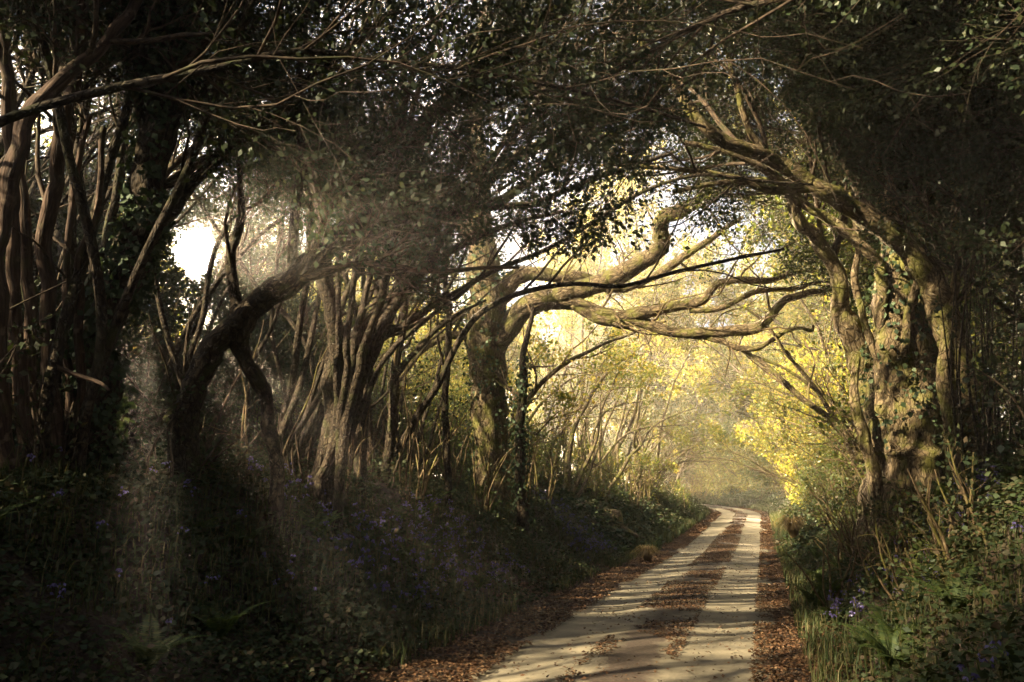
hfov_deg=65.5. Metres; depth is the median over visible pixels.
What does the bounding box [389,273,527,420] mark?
tall tree
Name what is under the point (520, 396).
sapling
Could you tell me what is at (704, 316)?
tall tree
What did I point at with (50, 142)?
tall tree
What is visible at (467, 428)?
bush
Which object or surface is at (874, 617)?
fern
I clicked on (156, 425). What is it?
bush
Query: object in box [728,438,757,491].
hedge tree
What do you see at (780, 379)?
lane tree
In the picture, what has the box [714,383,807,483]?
lane tree
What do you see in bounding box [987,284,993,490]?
hazel rod
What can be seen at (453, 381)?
field edge tree
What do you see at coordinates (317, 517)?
fern
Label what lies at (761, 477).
lane tree
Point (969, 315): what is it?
hazel rod
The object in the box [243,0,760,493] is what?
slender tree
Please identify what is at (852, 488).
bush
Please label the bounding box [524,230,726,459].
tall tree
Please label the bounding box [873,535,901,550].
fern
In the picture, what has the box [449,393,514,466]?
field edge tree
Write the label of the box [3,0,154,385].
field edge tree
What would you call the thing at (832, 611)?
fern
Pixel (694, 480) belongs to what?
bush
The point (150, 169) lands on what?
ivy clad tree
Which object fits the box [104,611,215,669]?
fern
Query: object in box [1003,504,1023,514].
fern
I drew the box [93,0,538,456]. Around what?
hedgerow tree
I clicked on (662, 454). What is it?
lane tree
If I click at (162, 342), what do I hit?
bush
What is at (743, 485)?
bush
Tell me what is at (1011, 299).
wood tree
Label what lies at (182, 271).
field edge tree
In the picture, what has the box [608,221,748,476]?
tall tree
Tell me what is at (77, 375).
fallen branch
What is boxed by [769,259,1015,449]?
wood tree
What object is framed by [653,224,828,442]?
tall tree
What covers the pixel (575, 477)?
bush
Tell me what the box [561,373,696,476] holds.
lane tree
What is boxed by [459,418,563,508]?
bush
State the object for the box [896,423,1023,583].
bush
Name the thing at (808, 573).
fern
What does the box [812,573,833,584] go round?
fern
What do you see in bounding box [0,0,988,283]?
hedgerow tree
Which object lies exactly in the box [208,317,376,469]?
bush
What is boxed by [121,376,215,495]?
bush
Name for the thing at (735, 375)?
tall tree
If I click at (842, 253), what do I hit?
lane tree
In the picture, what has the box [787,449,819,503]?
bush
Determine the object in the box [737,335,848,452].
lane tree
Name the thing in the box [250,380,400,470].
bush
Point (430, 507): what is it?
fern
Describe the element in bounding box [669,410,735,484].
hedge tree
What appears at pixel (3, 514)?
fern
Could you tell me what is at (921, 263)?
arching tree
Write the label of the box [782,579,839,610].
fern
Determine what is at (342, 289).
tall tree
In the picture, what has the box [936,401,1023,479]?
bush
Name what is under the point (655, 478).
lane tree
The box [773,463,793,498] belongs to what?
bush
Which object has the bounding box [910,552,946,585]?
fern
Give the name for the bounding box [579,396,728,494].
lane tree
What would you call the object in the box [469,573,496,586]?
fern
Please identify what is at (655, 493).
bush
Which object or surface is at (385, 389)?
bush
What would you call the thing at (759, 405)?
lane tree
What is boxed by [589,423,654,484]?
hedge tree
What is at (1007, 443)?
wood tree
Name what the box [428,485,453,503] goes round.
fern
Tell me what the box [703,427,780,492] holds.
hedge tree
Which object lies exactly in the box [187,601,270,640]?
fern
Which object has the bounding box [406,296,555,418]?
tall tree
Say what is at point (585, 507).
bank ground cover
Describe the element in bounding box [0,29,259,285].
field edge tree
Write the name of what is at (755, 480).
bush
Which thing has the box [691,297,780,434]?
tall tree
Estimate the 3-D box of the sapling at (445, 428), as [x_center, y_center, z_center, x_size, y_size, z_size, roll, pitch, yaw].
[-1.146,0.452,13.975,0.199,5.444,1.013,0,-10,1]
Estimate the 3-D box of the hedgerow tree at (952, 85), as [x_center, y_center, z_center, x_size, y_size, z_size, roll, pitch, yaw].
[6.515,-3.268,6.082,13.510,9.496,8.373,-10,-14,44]
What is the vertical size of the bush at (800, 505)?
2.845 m
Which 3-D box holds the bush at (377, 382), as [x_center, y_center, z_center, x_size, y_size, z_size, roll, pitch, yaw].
[-3.156,1.487,18.409,3.763,4.514,2.809,6,-12,-31]
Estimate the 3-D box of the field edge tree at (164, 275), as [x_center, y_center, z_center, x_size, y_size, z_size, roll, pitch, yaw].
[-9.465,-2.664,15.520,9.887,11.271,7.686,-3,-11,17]
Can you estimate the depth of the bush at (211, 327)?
13.55 m
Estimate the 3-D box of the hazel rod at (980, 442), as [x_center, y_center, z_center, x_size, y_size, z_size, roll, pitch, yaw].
[5.272,0.429,9.079,0.025,2.924,0.591,-5,-12,28]
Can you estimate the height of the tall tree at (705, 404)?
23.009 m
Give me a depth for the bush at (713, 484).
65.83 m
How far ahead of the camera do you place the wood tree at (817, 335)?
35.76 m
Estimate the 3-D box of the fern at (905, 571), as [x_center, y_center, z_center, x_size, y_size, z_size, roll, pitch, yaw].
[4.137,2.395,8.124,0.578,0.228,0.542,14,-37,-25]
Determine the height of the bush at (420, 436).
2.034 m
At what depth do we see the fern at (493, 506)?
15.66 m
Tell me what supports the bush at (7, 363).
on the ground at (105, 619)
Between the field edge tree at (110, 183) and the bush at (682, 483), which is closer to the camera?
the field edge tree at (110, 183)
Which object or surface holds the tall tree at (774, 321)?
on the ground at (105, 619)
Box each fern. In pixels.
[0,501,36,519]
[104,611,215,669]
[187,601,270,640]
[224,525,271,547]
[292,509,346,537]
[393,542,418,559]
[412,501,439,516]
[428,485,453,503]
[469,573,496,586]
[477,500,503,513]
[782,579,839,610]
[792,566,825,578]
[804,546,822,559]
[808,570,826,576]
[808,578,844,598]
[810,603,852,625]
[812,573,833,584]
[826,556,847,567]
[834,618,926,667]
[845,625,875,655]
[849,618,879,630]
[853,570,899,596]
[863,602,906,627]
[864,612,917,637]
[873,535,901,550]
[877,513,925,523]
[880,518,922,543]
[886,563,931,576]
[895,561,1005,616]
[902,666,955,681]
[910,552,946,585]
[921,480,978,501]
[960,637,1023,675]
[992,463,1023,482]
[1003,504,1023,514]
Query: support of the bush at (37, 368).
on the ground at (105, 619)
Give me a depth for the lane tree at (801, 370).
20.68 m
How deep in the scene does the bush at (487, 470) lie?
15.36 m
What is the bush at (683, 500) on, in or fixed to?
on the ground at (105, 619)
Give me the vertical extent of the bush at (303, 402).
4.167 m
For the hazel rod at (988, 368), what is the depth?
9.43 m
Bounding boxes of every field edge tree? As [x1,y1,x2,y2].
[0,5,177,434]
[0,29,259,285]
[0,29,343,458]
[0,96,332,458]
[0,109,196,359]
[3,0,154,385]
[11,158,375,472]
[16,69,225,363]
[31,176,67,250]
[83,175,466,459]
[120,108,353,462]
[120,325,236,443]
[184,227,385,431]
[412,365,551,474]
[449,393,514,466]
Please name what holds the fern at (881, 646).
on the ground at (105, 619)
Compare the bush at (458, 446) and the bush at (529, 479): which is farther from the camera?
the bush at (458, 446)
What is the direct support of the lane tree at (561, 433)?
on the ground at (105, 619)
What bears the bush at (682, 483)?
on the ground at (105, 619)
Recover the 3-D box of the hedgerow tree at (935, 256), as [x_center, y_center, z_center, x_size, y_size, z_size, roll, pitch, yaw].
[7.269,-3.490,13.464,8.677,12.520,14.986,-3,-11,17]
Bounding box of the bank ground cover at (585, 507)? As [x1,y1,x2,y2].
[0,438,1023,681]
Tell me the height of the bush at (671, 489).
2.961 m
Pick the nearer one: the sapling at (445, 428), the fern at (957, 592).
the fern at (957, 592)
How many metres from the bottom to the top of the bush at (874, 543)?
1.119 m
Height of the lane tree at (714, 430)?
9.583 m
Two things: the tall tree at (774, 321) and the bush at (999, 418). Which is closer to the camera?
the bush at (999, 418)
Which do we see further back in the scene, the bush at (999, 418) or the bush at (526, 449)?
the bush at (526, 449)
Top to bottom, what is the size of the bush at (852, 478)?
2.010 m
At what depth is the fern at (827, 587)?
10.59 m
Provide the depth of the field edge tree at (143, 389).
15.61 m
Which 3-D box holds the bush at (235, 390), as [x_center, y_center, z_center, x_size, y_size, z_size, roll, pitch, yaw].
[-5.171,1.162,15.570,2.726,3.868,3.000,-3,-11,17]
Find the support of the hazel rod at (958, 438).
on the ground at (105, 619)
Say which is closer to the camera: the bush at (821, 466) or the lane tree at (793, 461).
the bush at (821, 466)
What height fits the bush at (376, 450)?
3.920 m
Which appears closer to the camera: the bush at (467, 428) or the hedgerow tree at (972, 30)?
the hedgerow tree at (972, 30)
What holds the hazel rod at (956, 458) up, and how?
on the ground at (105, 619)
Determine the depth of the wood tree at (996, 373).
24.86 m
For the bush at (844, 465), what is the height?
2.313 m
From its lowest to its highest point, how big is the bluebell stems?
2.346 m
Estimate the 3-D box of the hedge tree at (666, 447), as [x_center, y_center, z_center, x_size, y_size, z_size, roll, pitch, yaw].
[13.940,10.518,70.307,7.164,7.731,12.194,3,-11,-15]
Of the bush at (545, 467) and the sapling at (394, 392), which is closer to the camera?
the sapling at (394, 392)
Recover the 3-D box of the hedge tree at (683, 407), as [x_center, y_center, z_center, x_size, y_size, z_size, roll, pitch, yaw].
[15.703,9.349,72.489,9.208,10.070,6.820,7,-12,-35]
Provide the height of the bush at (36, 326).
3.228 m
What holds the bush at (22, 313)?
on the ground at (105, 619)
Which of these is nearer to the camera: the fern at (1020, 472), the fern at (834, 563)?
the fern at (1020, 472)
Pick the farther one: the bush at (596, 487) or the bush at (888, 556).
the bush at (596, 487)
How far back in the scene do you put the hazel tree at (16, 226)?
6.99 m
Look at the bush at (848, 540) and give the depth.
12.21 m
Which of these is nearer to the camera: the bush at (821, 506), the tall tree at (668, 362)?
the bush at (821, 506)
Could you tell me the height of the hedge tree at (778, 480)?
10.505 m
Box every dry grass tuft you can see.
[628,545,661,562]
[772,515,807,537]
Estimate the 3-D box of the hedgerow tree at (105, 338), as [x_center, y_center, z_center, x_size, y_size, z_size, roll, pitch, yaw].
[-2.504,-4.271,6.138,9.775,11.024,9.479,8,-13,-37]
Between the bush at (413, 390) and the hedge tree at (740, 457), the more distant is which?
the hedge tree at (740, 457)
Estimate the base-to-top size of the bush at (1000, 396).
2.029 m
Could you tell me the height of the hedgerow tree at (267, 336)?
8.717 m
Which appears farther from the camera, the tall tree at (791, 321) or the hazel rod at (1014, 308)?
the tall tree at (791, 321)
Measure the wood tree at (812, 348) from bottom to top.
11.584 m
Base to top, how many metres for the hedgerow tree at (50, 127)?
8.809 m
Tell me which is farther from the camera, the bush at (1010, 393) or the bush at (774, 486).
the bush at (774, 486)
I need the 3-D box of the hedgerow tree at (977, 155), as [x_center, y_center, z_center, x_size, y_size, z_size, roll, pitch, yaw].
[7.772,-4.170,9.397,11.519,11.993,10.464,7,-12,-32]
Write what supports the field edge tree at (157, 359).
on the ground at (105, 619)
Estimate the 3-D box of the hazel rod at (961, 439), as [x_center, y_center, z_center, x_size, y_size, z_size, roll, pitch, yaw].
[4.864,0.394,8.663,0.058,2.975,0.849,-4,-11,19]
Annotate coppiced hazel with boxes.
[211,0,578,538]
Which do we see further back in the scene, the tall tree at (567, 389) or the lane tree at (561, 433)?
the tall tree at (567, 389)
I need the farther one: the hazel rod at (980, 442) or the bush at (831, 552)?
the bush at (831, 552)
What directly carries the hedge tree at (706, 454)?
on the ground at (105, 619)
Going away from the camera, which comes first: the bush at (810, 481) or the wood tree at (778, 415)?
the bush at (810, 481)
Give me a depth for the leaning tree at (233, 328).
8.44 m
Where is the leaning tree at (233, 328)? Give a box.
[167,0,672,531]
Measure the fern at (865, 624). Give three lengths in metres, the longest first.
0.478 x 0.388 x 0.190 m
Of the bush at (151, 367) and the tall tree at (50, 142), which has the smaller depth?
the bush at (151, 367)
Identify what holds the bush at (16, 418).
on the ground at (105, 619)
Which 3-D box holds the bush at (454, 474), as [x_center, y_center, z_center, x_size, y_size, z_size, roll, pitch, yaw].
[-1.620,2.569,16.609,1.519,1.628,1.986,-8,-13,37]
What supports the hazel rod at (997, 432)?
on the ground at (105, 619)
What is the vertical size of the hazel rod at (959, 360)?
3.662 m
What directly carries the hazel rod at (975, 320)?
on the ground at (105, 619)
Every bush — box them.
[0,318,59,395]
[1,328,123,479]
[3,251,59,444]
[5,159,169,458]
[7,261,146,449]
[9,259,126,441]
[9,281,66,393]
[15,308,224,464]
[22,288,208,454]
[114,312,254,455]
[120,300,264,458]
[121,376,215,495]
[123,337,279,450]
[131,420,243,487]
[153,413,260,478]
[156,287,252,439]
[174,309,307,458]
[200,344,328,481]
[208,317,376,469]
[226,381,318,467]
[227,338,456,468]
[237,430,307,497]
[247,405,320,485]
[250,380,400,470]
[255,287,419,472]
[287,353,409,454]
[295,433,375,476]
[297,324,465,464]
[345,403,383,491]
[355,410,408,488]
[372,342,462,477]
[372,362,453,433]
[372,393,441,469]
[372,402,461,480]
[373,356,420,446]
[373,401,477,486]
[374,346,481,505]
[378,399,471,482]
[400,386,468,479]
[401,376,475,481]
[404,427,472,488]
[428,392,510,482]
[428,412,474,476]
[452,433,516,519]
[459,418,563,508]
[463,416,561,485]
[507,417,556,475]
[508,415,595,511]
[509,420,578,505]
[526,432,562,480]
[536,428,590,499]
[562,453,619,485]
[571,472,624,508]
[572,445,610,483]
[572,453,619,501]
[574,450,633,502]
[576,451,625,477]
[597,446,629,482]
[608,438,669,513]
[617,451,672,507]
[641,477,668,501]
[658,465,701,499]
[659,478,690,507]
[668,463,693,496]
[680,468,706,496]
[684,467,710,499]
[689,466,722,498]
[696,485,724,501]
[704,461,739,493]
[707,471,741,495]
[728,474,752,492]
[743,459,775,490]
[751,478,777,498]
[755,465,779,492]
[770,479,790,495]
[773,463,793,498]
[776,460,813,504]
[784,437,845,500]
[785,515,896,607]
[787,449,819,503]
[792,450,841,509]
[795,457,832,504]
[796,435,836,505]
[800,426,840,499]
[801,475,860,527]
[810,380,865,505]
[812,433,863,498]
[813,508,852,566]
[816,420,849,497]
[818,444,862,500]
[819,490,864,565]
[823,432,854,497]
[824,481,886,565]
[826,503,856,548]
[828,469,860,505]
[834,428,995,461]
[839,472,932,543]
[839,487,920,570]
[845,492,942,598]
[865,498,987,615]
[867,484,968,585]
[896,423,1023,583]
[931,362,1023,481]
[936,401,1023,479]
[937,366,1023,465]
[938,337,1023,485]
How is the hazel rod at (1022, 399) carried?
on the ground at (105, 619)
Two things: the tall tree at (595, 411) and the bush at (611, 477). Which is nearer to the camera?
the bush at (611, 477)
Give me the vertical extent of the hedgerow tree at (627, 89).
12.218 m
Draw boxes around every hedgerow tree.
[0,0,72,51]
[0,0,265,216]
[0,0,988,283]
[2,0,406,416]
[3,0,459,484]
[10,0,427,428]
[14,62,344,452]
[16,0,792,476]
[27,50,461,468]
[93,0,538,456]
[105,0,867,479]
[173,141,615,457]
[220,0,1023,475]
[244,0,1023,314]
[324,89,641,475]
[511,0,1023,292]
[652,0,1023,350]
[657,3,1023,349]
[716,0,1023,207]
[728,112,1023,333]
[915,1,1021,97]
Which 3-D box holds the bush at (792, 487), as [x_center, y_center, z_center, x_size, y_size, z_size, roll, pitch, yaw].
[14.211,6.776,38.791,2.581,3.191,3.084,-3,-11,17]
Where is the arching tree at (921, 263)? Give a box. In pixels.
[609,0,1023,488]
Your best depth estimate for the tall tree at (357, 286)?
49.38 m
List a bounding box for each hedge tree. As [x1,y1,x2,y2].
[572,411,628,469]
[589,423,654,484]
[596,431,643,476]
[626,393,721,489]
[626,414,725,490]
[649,393,737,491]
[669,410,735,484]
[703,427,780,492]
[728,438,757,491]
[734,381,794,491]
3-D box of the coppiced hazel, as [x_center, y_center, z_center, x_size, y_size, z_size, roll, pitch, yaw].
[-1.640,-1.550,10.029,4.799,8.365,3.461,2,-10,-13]
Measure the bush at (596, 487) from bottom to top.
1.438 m
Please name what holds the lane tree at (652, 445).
on the ground at (105, 619)
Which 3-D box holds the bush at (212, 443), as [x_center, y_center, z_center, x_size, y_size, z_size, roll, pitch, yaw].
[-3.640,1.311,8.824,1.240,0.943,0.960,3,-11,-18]
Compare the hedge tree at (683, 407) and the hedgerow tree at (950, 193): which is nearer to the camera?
the hedgerow tree at (950, 193)
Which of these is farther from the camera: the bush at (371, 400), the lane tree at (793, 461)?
the lane tree at (793, 461)
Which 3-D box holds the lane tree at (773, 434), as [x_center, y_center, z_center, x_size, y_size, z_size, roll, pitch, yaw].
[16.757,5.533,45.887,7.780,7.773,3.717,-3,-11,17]
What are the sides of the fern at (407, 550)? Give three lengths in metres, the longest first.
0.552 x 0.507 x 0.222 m
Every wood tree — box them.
[698,166,1023,445]
[725,190,1023,444]
[751,255,1023,460]
[755,298,839,429]
[760,379,816,448]
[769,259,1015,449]
[833,2,1023,392]
[849,281,1020,453]
[961,45,1023,456]
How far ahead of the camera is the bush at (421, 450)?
18.65 m
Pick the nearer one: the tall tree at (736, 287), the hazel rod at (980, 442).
the hazel rod at (980, 442)
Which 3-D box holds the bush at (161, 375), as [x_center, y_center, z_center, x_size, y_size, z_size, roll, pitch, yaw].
[-5.776,0.650,11.564,3.468,3.281,2.934,6,-12,-31]
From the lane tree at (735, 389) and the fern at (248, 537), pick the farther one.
the lane tree at (735, 389)
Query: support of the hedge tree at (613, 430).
on the ground at (105, 619)
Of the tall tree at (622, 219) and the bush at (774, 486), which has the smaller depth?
the tall tree at (622, 219)
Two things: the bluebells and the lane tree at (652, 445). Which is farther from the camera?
the lane tree at (652, 445)
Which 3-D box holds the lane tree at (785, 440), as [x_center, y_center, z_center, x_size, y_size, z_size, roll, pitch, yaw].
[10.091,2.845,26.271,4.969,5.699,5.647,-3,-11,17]
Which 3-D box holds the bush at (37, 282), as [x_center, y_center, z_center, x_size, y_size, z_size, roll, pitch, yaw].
[-5.608,0.253,8.723,2.994,2.851,3.214,-9,-13,39]
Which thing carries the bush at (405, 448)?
on the ground at (105, 619)
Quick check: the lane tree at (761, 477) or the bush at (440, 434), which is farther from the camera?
the lane tree at (761, 477)
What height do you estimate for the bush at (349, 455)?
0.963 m
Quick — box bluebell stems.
[23,446,1023,681]
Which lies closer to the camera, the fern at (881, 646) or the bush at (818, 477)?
the fern at (881, 646)
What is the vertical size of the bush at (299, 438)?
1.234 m
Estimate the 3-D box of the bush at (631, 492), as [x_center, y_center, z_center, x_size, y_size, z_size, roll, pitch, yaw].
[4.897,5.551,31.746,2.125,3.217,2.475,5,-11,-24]
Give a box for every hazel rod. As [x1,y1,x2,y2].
[937,270,962,473]
[950,211,961,529]
[955,237,966,505]
[958,194,980,477]
[961,249,981,457]
[966,259,981,482]
[968,240,972,348]
[974,261,977,361]
[974,277,1002,489]
[977,233,993,477]
[980,203,994,458]
[981,254,999,429]
[982,286,991,496]
[984,192,1003,481]
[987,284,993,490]
[1008,242,1018,482]
[1008,243,1016,451]
[1012,305,1016,441]
[1021,329,1023,423]
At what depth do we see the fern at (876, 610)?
7.45 m
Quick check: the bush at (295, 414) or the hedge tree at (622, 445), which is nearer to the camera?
the bush at (295, 414)
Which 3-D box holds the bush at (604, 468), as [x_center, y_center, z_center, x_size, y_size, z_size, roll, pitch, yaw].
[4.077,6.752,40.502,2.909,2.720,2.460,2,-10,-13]
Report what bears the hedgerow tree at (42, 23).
on the ground at (105, 619)
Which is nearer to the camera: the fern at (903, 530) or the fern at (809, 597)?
the fern at (903, 530)
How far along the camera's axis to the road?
9.29 m
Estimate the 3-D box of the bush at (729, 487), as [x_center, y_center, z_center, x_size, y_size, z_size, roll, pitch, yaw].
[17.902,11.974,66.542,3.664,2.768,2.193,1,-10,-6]
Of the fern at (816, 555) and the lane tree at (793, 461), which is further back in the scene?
the lane tree at (793, 461)
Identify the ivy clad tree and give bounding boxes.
[1,0,422,487]
[558,0,1022,546]
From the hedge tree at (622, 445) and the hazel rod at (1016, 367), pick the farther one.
the hedge tree at (622, 445)
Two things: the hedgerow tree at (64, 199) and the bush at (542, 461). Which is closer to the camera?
the hedgerow tree at (64, 199)
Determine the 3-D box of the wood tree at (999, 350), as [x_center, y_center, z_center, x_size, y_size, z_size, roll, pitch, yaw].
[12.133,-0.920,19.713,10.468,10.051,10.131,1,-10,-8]
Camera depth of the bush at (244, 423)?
10.54 m
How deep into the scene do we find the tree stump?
23.70 m
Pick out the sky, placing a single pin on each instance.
(188, 254)
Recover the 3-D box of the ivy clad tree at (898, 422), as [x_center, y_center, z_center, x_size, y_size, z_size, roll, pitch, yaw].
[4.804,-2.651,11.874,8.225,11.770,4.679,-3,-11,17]
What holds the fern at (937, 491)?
on the ground at (105, 619)
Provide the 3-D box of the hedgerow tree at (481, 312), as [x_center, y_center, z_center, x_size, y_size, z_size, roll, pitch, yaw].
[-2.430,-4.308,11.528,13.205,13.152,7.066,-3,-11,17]
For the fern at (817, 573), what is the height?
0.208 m
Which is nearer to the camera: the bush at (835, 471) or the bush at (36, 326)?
the bush at (36, 326)
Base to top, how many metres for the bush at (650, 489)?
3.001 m
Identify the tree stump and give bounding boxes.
[600,509,638,537]
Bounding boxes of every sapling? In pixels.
[379,224,486,483]
[441,223,451,510]
[462,284,556,540]
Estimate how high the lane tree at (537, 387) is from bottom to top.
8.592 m
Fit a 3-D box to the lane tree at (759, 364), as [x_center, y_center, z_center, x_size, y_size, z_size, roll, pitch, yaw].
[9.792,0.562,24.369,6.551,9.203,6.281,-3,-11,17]
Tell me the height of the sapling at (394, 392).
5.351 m
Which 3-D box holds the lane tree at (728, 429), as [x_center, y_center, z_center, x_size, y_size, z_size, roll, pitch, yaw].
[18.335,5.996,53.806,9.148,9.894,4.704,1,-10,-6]
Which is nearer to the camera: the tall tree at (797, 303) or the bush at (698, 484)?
the tall tree at (797, 303)
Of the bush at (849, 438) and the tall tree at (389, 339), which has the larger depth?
the tall tree at (389, 339)
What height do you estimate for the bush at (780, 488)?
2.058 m
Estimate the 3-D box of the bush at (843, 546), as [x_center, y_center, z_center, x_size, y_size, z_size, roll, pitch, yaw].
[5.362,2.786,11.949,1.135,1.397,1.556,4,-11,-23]
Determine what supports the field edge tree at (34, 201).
on the ground at (105, 619)
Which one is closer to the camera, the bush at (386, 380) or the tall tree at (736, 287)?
the bush at (386, 380)
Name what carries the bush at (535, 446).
on the ground at (105, 619)
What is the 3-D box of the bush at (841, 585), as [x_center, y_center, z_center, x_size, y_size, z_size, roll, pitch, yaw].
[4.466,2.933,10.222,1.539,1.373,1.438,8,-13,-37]
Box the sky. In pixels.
[0,0,1017,482]
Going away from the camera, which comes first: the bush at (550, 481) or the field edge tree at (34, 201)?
the field edge tree at (34, 201)
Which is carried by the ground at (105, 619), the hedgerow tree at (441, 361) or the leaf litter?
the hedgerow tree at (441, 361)
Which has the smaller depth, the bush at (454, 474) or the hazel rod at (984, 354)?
the hazel rod at (984, 354)
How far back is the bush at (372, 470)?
12.72 m
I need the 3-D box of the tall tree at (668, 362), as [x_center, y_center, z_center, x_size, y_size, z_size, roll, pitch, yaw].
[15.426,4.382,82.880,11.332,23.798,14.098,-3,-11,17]
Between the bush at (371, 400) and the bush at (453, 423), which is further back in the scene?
the bush at (453, 423)
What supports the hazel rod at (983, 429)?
on the ground at (105, 619)
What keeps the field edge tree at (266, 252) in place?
on the ground at (105, 619)
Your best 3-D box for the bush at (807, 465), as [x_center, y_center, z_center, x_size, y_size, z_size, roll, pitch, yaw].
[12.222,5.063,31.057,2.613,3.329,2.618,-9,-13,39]
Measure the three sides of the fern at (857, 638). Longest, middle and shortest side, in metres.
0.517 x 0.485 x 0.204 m
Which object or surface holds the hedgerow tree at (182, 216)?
on the ground at (105, 619)
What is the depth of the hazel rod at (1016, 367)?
10.96 m
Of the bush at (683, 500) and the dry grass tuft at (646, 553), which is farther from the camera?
the bush at (683, 500)
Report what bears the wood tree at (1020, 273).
on the ground at (105, 619)
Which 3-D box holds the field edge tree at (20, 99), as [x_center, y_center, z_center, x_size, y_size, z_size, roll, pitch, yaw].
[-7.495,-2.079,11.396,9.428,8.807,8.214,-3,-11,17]
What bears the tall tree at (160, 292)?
on the ground at (105, 619)
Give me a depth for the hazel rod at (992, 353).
10.82 m
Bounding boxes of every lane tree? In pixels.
[370,224,665,437]
[464,346,635,477]
[532,345,626,495]
[552,327,677,498]
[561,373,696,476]
[569,374,719,491]
[579,200,865,498]
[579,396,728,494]
[619,396,725,492]
[620,421,714,487]
[625,388,729,495]
[625,422,710,493]
[628,311,827,503]
[647,429,705,484]
[655,55,1023,477]
[655,426,699,489]
[684,339,840,489]
[693,325,837,483]
[694,359,846,456]
[698,393,790,492]
[712,383,793,486]
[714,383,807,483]
[717,265,861,490]
[721,254,872,456]
[726,334,806,485]
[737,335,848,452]
[741,405,835,472]
[743,337,849,457]
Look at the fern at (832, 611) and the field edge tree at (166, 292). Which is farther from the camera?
the field edge tree at (166, 292)
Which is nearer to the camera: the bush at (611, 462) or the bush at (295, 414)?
the bush at (295, 414)
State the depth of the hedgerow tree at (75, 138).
7.47 m
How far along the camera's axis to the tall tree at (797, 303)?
32.81 m
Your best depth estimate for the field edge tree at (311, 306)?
22.18 m
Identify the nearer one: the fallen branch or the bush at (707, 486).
the fallen branch
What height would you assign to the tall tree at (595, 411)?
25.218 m
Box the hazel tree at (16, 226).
[0,0,326,478]
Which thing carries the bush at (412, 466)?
on the ground at (105, 619)
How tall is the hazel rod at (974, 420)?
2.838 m
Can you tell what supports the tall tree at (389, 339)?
on the ground at (105, 619)
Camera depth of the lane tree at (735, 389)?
32.94 m
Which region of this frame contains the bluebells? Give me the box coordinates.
[27,447,1023,681]
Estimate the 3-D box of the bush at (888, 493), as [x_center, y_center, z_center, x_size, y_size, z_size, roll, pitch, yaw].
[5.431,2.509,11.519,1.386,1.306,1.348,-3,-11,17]
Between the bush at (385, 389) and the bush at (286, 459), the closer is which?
the bush at (286, 459)
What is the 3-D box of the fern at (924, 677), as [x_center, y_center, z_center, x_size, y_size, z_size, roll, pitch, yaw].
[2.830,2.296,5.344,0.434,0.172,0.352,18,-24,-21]
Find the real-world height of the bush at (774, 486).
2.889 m
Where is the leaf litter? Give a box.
[253,506,883,681]
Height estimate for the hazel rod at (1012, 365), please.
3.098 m
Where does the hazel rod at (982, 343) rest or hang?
on the ground at (105, 619)
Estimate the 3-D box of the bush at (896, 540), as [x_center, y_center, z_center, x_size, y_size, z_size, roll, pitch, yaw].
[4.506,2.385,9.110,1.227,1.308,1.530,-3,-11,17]
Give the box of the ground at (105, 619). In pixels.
[0,459,1023,681]
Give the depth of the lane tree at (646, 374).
25.65 m
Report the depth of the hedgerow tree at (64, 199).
11.14 m
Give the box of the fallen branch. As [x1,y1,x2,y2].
[56,366,109,390]
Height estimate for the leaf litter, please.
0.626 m
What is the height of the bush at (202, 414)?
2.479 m
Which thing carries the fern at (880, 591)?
on the ground at (105, 619)
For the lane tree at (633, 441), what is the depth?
36.74 m
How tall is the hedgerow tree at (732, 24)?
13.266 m
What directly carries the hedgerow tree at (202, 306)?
on the ground at (105, 619)
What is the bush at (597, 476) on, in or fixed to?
on the ground at (105, 619)
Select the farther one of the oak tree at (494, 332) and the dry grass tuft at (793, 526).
the dry grass tuft at (793, 526)
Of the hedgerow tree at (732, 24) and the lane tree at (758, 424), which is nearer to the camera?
the hedgerow tree at (732, 24)
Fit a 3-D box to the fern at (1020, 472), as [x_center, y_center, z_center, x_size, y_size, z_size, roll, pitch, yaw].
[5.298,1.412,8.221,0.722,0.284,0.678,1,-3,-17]
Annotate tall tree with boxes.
[32,116,180,347]
[109,203,191,360]
[211,215,430,358]
[258,246,373,331]
[308,250,467,419]
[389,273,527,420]
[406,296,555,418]
[509,298,630,443]
[513,133,670,458]
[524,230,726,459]
[534,181,764,456]
[548,259,761,450]
[598,264,762,482]
[606,269,702,428]
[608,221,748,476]
[632,233,765,485]
[652,198,830,435]
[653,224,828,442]
[685,284,815,433]
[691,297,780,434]
[719,350,783,442]
[735,99,1006,407]
[744,192,1020,418]
[750,282,812,392]
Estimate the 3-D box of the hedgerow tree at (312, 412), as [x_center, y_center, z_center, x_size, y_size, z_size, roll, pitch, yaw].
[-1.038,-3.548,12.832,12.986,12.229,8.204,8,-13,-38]
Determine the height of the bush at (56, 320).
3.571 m
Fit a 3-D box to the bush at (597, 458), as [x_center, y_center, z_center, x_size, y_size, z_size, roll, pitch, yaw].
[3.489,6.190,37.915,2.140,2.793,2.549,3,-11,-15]
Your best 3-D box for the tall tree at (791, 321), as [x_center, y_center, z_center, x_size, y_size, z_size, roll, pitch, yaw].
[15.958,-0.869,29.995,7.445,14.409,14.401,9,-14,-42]
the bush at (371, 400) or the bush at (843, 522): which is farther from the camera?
the bush at (371, 400)
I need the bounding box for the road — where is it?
[453,504,779,681]
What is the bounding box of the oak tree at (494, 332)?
[312,0,861,516]
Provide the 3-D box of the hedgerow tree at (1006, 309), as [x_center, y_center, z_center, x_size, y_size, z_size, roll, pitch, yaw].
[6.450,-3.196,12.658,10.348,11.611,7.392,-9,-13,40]
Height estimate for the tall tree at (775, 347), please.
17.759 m

